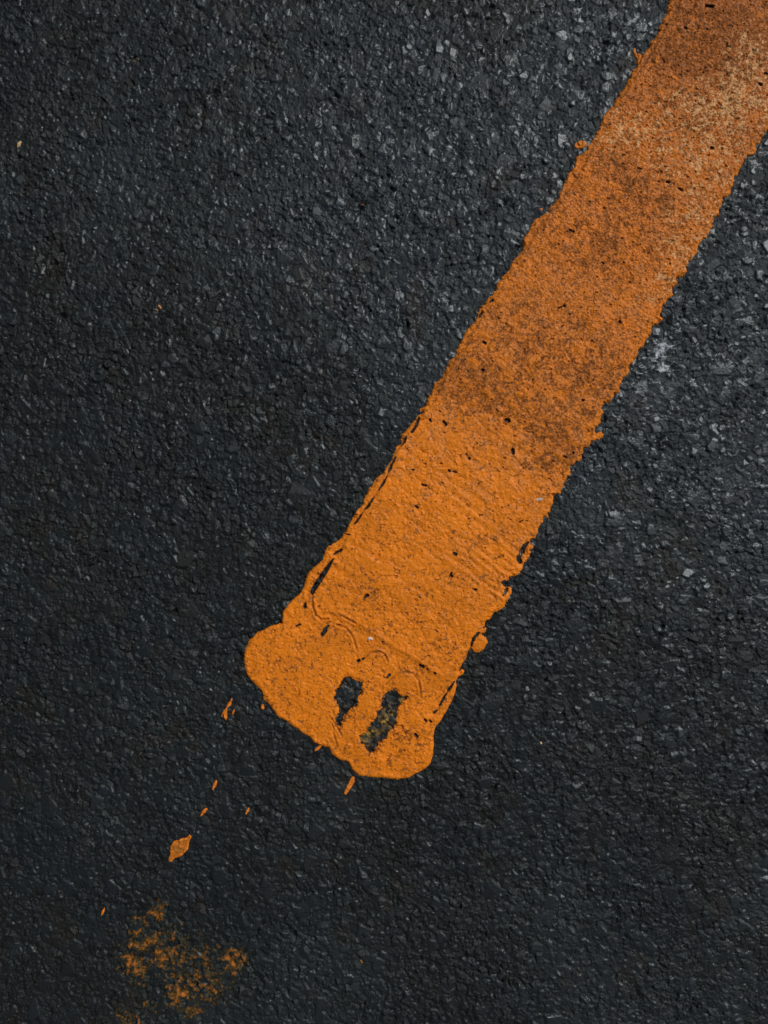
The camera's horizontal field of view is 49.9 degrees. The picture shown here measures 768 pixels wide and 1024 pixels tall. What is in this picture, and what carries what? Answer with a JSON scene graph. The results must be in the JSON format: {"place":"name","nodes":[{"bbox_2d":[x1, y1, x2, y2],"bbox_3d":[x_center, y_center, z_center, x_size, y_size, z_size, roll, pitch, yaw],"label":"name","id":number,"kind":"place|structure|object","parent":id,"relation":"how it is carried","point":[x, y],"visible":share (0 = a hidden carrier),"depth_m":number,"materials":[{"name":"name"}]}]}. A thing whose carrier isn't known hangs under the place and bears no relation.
{"place":"outdoors","nodes":[
{"label":"outdoors","id":0,"kind":"place"},
{"bbox_2d":[0,0,767,1023],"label":"road","id":1,"kind":"structure","parent":0,"point":[194,466],"depth_m":0.66,"materials":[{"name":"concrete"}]},
{"bbox_2d":[169,834,190,861],"bbox_3d":[-0.164,0.268,0.660,0.029,0.004,0.016,-32,90,0],"label":"paint fleck","id":2,"kind":"object","parent":1,"relation":"on","point":[178,848],"visible":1,"depth_m":0.66},
{"bbox_2d":[114,898,249,1023],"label":"paint smear","id":3,"kind":"object","parent":1,"relation":"on","point":[161,957],"visible":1,"depth_m":0.66},
{"bbox_2d":[221,699,231,719],"bbox_3d":[-0.126,0.158,0.660,0.011,0.004,0.019,0,90,0],"label":"paint fleck","id":4,"kind":"object","parent":1,"relation":"on","point":[224,713],"visible":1,"depth_m":0.66},
{"bbox_2d":[344,776,354,794],"bbox_3d":[-0.028,0.219,0.660,0.011,0.004,0.017,0,90,0],"label":"paint fleck","id":5,"kind":"object","parent":1,"relation":"on","point":[350,784],"visible":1,"depth_m":0.66},
{"bbox_2d":[244,0,767,779],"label":"road marking","id":6,"kind":"object","parent":1,"relation":"on","point":[532,376],"visible":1,"depth_m":0.66,"materials":[{"name":"orange paint"}]},
{"bbox_2d":[574,141,586,148],"bbox_3d":[0.157,-0.293,0.660,0.010,0.004,0.007,0,90,0],"label":"paint drop","id":7,"kind":"object","parent":1,"relation":"on","point":[580,144],"visible":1,"depth_m":0.66,"materials":[{"name":"orange paint"}]},
{"bbox_2d":[633,48,640,64],"bbox_3d":[0.202,-0.364,0.660,0.009,0.004,0.015,0,90,0],"label":"paint drop","id":8,"kind":"object","parent":1,"relation":"on","point":[637,56],"visible":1,"depth_m":0.66,"materials":[{"name":"orange paint"}]},
{"bbox_2d":[636,339,673,380],"bbox_3d":[0.220,-0.119,0.659,0.026,0.004,0.035,30,90,0],"label":"scuff mark","id":9,"kind":"object","parent":1,"relation":"on","point":[664,347],"visible":1,"depth_m":0.66,"materials":[{"name":"paint"}]}
]}

